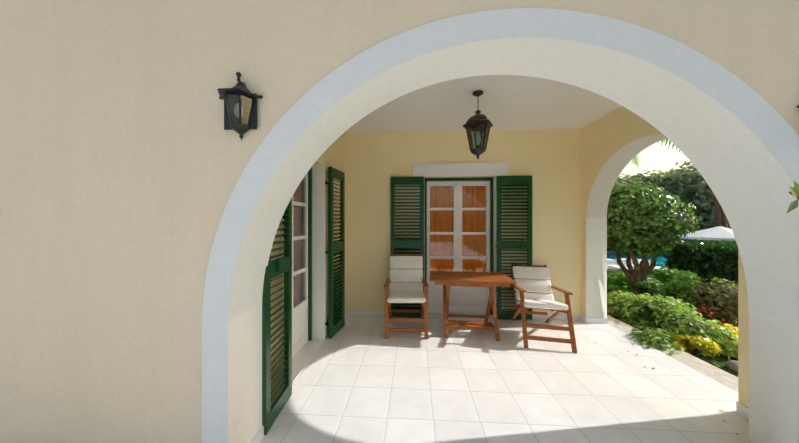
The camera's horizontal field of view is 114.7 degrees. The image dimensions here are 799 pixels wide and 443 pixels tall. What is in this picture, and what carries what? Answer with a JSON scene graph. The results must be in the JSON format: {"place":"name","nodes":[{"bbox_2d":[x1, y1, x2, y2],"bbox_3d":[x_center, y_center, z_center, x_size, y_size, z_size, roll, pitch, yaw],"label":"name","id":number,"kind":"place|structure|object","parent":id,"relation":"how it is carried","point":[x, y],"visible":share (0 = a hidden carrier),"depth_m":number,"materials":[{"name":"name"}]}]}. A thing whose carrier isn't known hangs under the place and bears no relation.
{"place":"outdoors","nodes":[
{"label":"outdoors","id":0,"kind":"place"},
{"bbox_2d":[0,0,798,442],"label":"arch wall","id":1,"kind":"structure","parent":0,"point":[144,198],"depth_m":1.43,"materials":[{"name":"beige paint"}]},
{"bbox_2d":[218,72,262,140],"bbox_3d":[-0.862,-0.619,1.345,0.237,0.360,0.104,0,0,3],"label":"wall lantern","id":2,"kind":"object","parent":1,"relation":"attached to","point":[239,98],"depth_m":1.38,"materials":[{"name":"black metal"}]},
{"bbox_2d":[260,315,748,442],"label":"terrace floor","id":3,"kind":"structure","parent":0,"point":[360,379],"depth_m":2.18,"materials":[{"name":"tile"}]},
{"bbox_2d":[384,253,428,338],"bbox_3d":[0.092,0.955,3.432,0.565,0.983,0.673,0,0,3],"label":"wooden chair","id":4,"kind":"object","parent":3,"relation":"on","point":[406,282],"visible":1,"depth_m":3.54,"materials":[{"name":"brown wood"}]},
{"bbox_2d":[430,271,515,340],"bbox_3d":[0.917,1.082,3.398,1.020,0.727,0.600,0,0,7],"label":"folding table","id":5,"kind":"object","parent":3,"relation":"on","point":[491,280],"visible":1,"depth_m":3.26,"materials":[{"name":"brown wood"}]},
{"bbox_2d":[250,310,748,442],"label":"baseboard","id":6,"kind":"structure","parent":3,"relation":"on","point":[741,409],"depth_m":3.72,"materials":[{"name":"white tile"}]},
{"bbox_2d":[511,264,576,352],"bbox_3d":[1.784,1.034,3.304,0.545,0.826,0.933,0,0,13],"label":"wooden chair","id":7,"kind":"object","parent":3,"relation":"on","point":[532,287],"visible":0.9,"depth_m":3.35,"materials":[{"name":"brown wood"}]},
{"bbox_2d":[607,251,667,270],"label":"water pool","id":8,"kind":"structure","parent":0,"point":[661,259],"depth_m":19.08,"materials":[{"name":"teal liquid"}]},
{"bbox_2d":[618,139,692,178],"label":"sky","id":9,"kind":"structure","parent":0,"point":[655,157],"materials":[{"name":"white"}]},
{"bbox_2d":[581,106,748,407],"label":"arched wall","id":10,"kind":"structure","parent":0,"point":[615,142],"depth_m":3.45,"materials":[{"name":"yellow paint"}]},
{"bbox_2d":[607,248,737,376],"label":"terrain","id":11,"kind":"structure","parent":0,"point":[721,360],"depth_m":2.96,"materials":[{"name":"brown soil"}]},
{"bbox_2d":[271,129,580,382],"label":"villa wall","id":12,"kind":"structure","parent":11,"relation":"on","point":[369,165],"depth_m":3.81,"materials":[{"name":"yellow paint"}]},
{"bbox_2d":[262,166,344,434],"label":"door","id":13,"kind":"structure","parent":12,"relation":"attached to","point":[300,264],"depth_m":2.93,"materials":[{"name":"green wood"}]},
{"bbox_2d":[391,163,531,319],"bbox_3d":[0.907,0.286,3.928,2.068,2.305,0.336,0,0,3],"label":"back door","id":14,"kind":"structure","parent":12,"relation":"attached to","point":[459,225],"depth_m":3.95,"materials":[{"name":"green wood"}]},
{"bbox_2d":[344,75,620,132],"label":"porch ceiling","id":15,"kind":"structure","parent":12,"relation":"attached to","point":[513,102],"depth_m":3.03,"materials":[{"name":"white paint"}]},
{"bbox_2d":[463,90,492,158],"bbox_3d":[0.828,-1.004,2.702,0.315,0.714,0.273,0,0,3],"label":"hanging lantern","id":16,"kind":"object","parent":15,"relation":"hanging from","point":[482,124],"visible":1,"depth_m":2.67,"materials":[{"name":"black metal"}]},
{"bbox_2d":[607,177,642,247],"bbox_3d":[22.406,-0.929,29.176,10.915,8.622,11.982,0,0,-26],"label":"olive tree","id":17,"kind":"object","parent":11,"relation":"on","point":[624,183],"depth_m":26.12,"materials":[{"name":"green plant"}]},
{"bbox_2d":[607,290,655,317],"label":"airy shrub","id":18,"kind":"object","parent":11,"relation":"on","point":[610,300],"visible":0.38,"depth_m":4.06,"materials":[{"name":"green plant"}]},
{"bbox_2d":[607,258,666,271],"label":"pool deck","id":19,"kind":"structure","parent":11,"relation":"on","point":[612,263],"depth_m":14.65,"materials":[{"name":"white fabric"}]},
{"bbox_2d":[607,272,674,306],"bbox_3d":[4.896,1.441,5.455,1.278,0.630,1.436,0,0,-44],"label":"shrub","id":20,"kind":"object","parent":11,"relation":"on","point":[650,286],"visible":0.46,"depth_m":5.17,"materials":[{"name":"green plant"}]},
{"bbox_2d":[613,176,691,251],"bbox_3d":[20.094,-0.687,23.713,8.926,7.223,8.671,0,0,3],"label":"olive tree","id":21,"kind":"object","parent":11,"relation":"on","point":[623,185],"depth_m":21.82,"materials":[{"name":"green plant"}]},
{"bbox_2d":[607,182,700,293],"bbox_3d":[4.951,0.462,5.318,1.713,2.558,1.730,0,0,3],"label":"topiary tree","id":22,"kind":"object","parent":11,"relation":"on","point":[627,208],"visible":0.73,"depth_m":4.90,"materials":[{"name":"green plant"}]},
{"bbox_2d":[610,293,701,329],"bbox_3d":[3.740,1.381,3.762,0.966,0.606,0.843,0,0,17],"label":"airy shrub","id":23,"kind":"object","parent":11,"relation":"on","point":[649,303],"visible":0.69,"depth_m":3.72,"materials":[{"name":"green plant"}]},
{"bbox_2d":[630,326,683,354],"bbox_3d":[3.076,1.548,3.071,0.606,0.516,0.690,0,0,3],"label":"airy shrub","id":24,"kind":"object","parent":11,"relation":"on","point":[645,336],"visible":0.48,"depth_m":3.02,"materials":[{"name":"green plant"}]},
{"bbox_2d":[631,138,682,167],"bbox_3d":[6.010,-1.558,8.203,7.257,7.147,7.222,0,0,3],"label":"garden palm","id":25,"kind":"object","parent":11,"relation":"on","point":[635,160],"depth_m":8.31,"materials":[{"name":"green plant"}]},
{"bbox_2d":[617,170,710,230],"bbox_3d":[25.453,-1.234,26.206,10.038,8.391,9.677,0,0,3],"label":"olive tree","id":26,"kind":"object","parent":11,"relation":"on","point":[642,177],"visible":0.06,"depth_m":24.78,"materials":[{"name":"green plant"}]},
{"bbox_2d":[648,266,701,285],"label":"shrub","id":27,"kind":"object","parent":11,"relation":"on","point":[662,276],"visible":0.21,"depth_m":5.92,"materials":[{"name":"green plant"}]},
{"bbox_2d":[643,166,728,239],"bbox_3d":[26.607,-1.130,24.565,9.276,8.174,10.130,0,0,3],"label":"olive tree","id":28,"kind":"object","parent":11,"relation":"on","point":[693,181],"visible":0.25,"depth_m":21.58,"materials":[{"name":"green plant"}]},
{"bbox_2d":[635,307,737,359],"bbox_3d":[3.652,1.404,3.269,0.806,0.527,0.958,0,0,3],"label":"airy shrub","id":29,"kind":"object","parent":11,"relation":"on","point":[677,325],"visible":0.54,"depth_m":3.10,"materials":[{"name":"green plant"}]},
{"bbox_2d":[662,239,711,254],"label":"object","id":30,"kind":"object","parent":11,"relation":"on","point":[686,240],"visible":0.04,"depth_m":21.06,"materials":[{"name":"green plant"}]},
{"bbox_2d":[642,327,737,372],"bbox_3d":[3.536,1.565,2.077,1.019,0.225,2.952,0,0,-19],"label":"rock bed","id":31,"kind":"object","parent":11,"relation":"on","point":[732,365],"visible":0.17,"depth_m":2.71,"materials":[{"name":"grey stone"}]},
{"bbox_2d":[667,334,722,364],"bbox_3d":[3.325,1.581,2.969,0.537,0.582,0.468,0,0,3],"label":"yellow shrub","id":32,"kind":"object","parent":11,"relation":"on","point":[698,343],"visible":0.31,"depth_m":2.90,"materials":[{"name":"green plant"}]},
{"bbox_2d":[661,271,736,327],"bbox_3d":[5.541,1.494,4.786,0.916,1.085,1.001,0,0,-28],"label":"shrub","id":33,"kind":"object","parent":11,"relation":"on","point":[680,289],"visible":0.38,"depth_m":4.72,"materials":[{"name":"green plant"}]},
{"bbox_2d":[661,239,737,289],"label":"pool hedge","id":34,"kind":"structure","parent":11,"relation":"on","point":[703,260],"depth_m":10.23,"materials":[{"name":"green plant"}]},
{"bbox_2d":[669,161,730,240],"bbox_3d":[33.485,-1.934,27.197,11.103,9.754,10.600,0,0,3],"label":"olive tree","id":35,"kind":"object","parent":11,"relation":"on","point":[689,167],"depth_m":27.59,"materials":[{"name":"green plant"}]},
{"bbox_2d":[680,301,728,320],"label":"red flower","id":36,"kind":"object","parent":11,"relation":"on","point":[712,313],"visible":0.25,"depth_m":3.90,"materials":[{"name":"red plant"}]},
{"bbox_2d":[681,226,735,240],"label":"pool parasol","id":37,"kind":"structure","parent":11,"relation":"on","point":[719,233],"depth_m":14.51,"materials":[{"name":"white fabric"}]},
{"bbox_2d":[685,278,737,331],"bbox_3d":[5.768,1.556,4.493,1.126,1.136,1.132,0,0,16],"label":"brownish shrub","id":38,"kind":"object","parent":11,"relation":"on","point":[731,317],"visible":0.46,"depth_m":4.37,"materials":[{"name":"green plant"}]},
{"bbox_2d":[692,323,737,358],"bbox_3d":[4.010,1.567,3.223,0.732,0.564,0.840,0,0,-34],"label":"yellow shrub","id":39,"kind":"object","parent":11,"relation":"on","point":[735,333],"visible":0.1,"depth_m":3.09,"materials":[{"name":"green plant"}]},
{"bbox_2d":[713,193,721,242],"bbox_3d":[23.517,-4.857,18.336,7.046,15.568,7.457,0,0,3],"label":"pine tree","id":40,"kind":"object","parent":11,"relation":"on","point":[717,213],"depth_m":18.38,"materials":[{"name":"brown plant"}]},
{"bbox_2d":[721,207,727,241],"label":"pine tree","id":41,"kind":"object","parent":11,"relation":"on","point":[724,219],"depth_m":18.31,"materials":[{"name":"brown plant"}]},
{"bbox_2d":[786,181,798,213],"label":"plant leaves","id":42,"kind":"object","parent":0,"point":[794,192],"visible":1,"depth_m":0.96,"materials":[{"name":"green plant"}]}
]}

